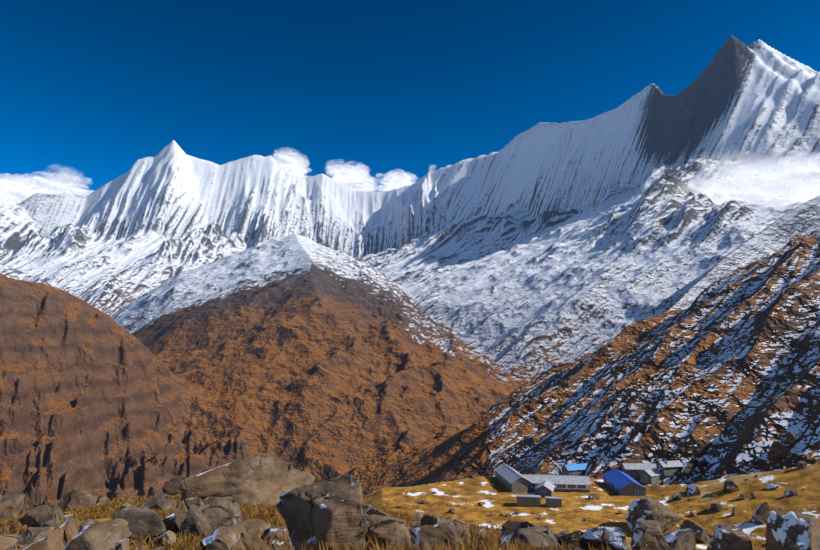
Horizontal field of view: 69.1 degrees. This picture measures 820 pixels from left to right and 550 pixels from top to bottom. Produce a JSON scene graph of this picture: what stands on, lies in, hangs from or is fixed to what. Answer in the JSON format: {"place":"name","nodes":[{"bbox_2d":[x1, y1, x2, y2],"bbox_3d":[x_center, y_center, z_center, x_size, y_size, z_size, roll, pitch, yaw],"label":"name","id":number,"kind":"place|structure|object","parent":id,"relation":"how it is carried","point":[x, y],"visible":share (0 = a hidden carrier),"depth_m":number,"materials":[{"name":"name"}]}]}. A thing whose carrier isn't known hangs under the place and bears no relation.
{"place":"outdoors","nodes":[
{"label":"outdoors","id":0,"kind":"place"},
{"bbox_2d":[0,173,35,202],"bbox_3d":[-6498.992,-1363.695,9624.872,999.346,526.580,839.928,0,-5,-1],"label":"cloud","id":1,"kind":"structure","parent":0,"point":[9,182],"depth_m":9495.35,"materials":[{"name":"white"}]},
{"bbox_2d":[0,164,93,203],"bbox_3d":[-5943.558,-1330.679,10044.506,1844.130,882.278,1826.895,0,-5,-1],"label":"cloud","id":2,"kind":"structure","parent":0,"point":[41,185],"depth_m":9526.92,"materials":[{"name":"white"}]},
{"bbox_2d":[270,147,311,178],"bbox_3d":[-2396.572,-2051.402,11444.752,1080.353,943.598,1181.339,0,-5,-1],"label":"cloud","id":3,"kind":"structure","parent":0,"point":[289,163],"depth_m":11195.19,"materials":[{"name":"white"}]},
{"bbox_2d":[326,159,389,191],"bbox_3d":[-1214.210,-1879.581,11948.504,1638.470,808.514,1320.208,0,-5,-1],"label":"cloud","id":4,"kind":"structure","parent":0,"point":[352,177],"depth_m":11610.40,"materials":[{"name":"white"}]},
{"bbox_2d":[379,169,416,191],"bbox_3d":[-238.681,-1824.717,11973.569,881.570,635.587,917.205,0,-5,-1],"label":"cloud","id":5,"kind":"structure","parent":0,"point":[398,180],"depth_m":11743.92,"materials":[{"name":"white"}]},
{"bbox_2d":[0,35,819,549],"bbox_3d":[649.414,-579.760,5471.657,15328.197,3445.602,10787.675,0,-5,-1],"label":"terrain","id":6,"kind":"structure","parent":0,"point":[454,335],"depth_m":2178.53,"materials":[{"name":"white snow"}]},
{"bbox_2d":[0,493,685,549],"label":"grass tufts","id":7,"kind":"object","parent":6,"relation":"on","point":[261,511],"visible":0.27,"depth_m":14.96,"materials":[{"name":"plant"}]},
{"bbox_2d":[0,428,811,549],"bbox_3d":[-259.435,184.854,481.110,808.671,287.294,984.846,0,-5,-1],"label":"rocks","id":8,"kind":"object","parent":6,"relation":"on","point":[224,518],"visible":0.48,"depth_m":16.52,"materials":[{"name":"grey stone"}]},
{"bbox_2d":[23,455,819,549],"bbox_3d":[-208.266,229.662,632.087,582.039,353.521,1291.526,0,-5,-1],"label":"boulders","id":9,"kind":"object","parent":6,"relation":"on","point":[325,511],"visible":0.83,"depth_m":10.81,"materials":[{"name":"grey stone"}]},
{"bbox_2d":[494,463,530,491],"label":"lodge wing","id":10,"kind":"structure","parent":6,"relation":"on","point":[511,479],"depth_m":204.60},
{"bbox_2d":[516,494,540,506],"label":"stone wall","id":11,"kind":"structure","parent":6,"relation":"on","point":[523,500],"depth_m":184.72,"materials":[{"name":"stone"}]},
{"bbox_2d":[535,480,554,496],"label":"house","id":12,"kind":"structure","parent":6,"relation":"on","point":[545,488],"depth_m":195.27,"materials":[{"name":"stone"}]},
{"bbox_2d":[545,496,561,506],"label":"stone wall","id":13,"kind":"structure","parent":6,"relation":"on","point":[553,501],"depth_m":184.16,"materials":[{"name":"stone"}]},
{"bbox_2d":[520,474,590,492],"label":"lodge","id":14,"kind":"structure","parent":6,"relation":"on","point":[565,483],"depth_m":201.97,"materials":[{"name":"metal"}]},
{"bbox_2d":[562,463,587,475],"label":"house","id":15,"kind":"structure","parent":6,"relation":"on","point":[574,469],"depth_m":287.01,"materials":[{"name":"stone"}]},
{"bbox_2d":[602,468,646,495],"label":"house","id":16,"kind":"structure","parent":6,"relation":"on","point":[619,482],"depth_m":199.59,"materials":[{"name":"metal"}]},
{"bbox_2d":[620,463,655,477],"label":"lodge","id":17,"kind":"structure","parent":6,"relation":"on","point":[632,470],"depth_m":262.81,"materials":[{"name":"stone"}]},
{"bbox_2d":[639,468,664,484],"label":"house","id":18,"kind":"structure","parent":6,"relation":"on","point":[654,476],"depth_m":254.69,"materials":[{"name":"stone"}]},
{"bbox_2d":[655,460,683,475],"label":"lodge","id":19,"kind":"structure","parent":6,"relation":"on","point":[669,468],"depth_m":255.84,"materials":[{"name":"stone"}]},
{"bbox_2d":[0,0,819,193],"label":"sky","id":20,"kind":"structure","parent":0,"point":[94,89],"materials":[{"name":"blue"}]},
{"bbox_2d":[676,144,819,208],"bbox_3d":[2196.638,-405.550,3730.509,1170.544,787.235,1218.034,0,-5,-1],"label":"cloud","id":21,"kind":"structure","parent":0,"point":[743,183],"depth_m":3346.14,"materials":[{"name":"white"}]},
{"bbox_2d":[768,151,819,192],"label":"cloud","id":22,"kind":"structure","parent":0,"point":[811,163],"depth_m":3628.96,"materials":[{"name":"white"}]}
]}

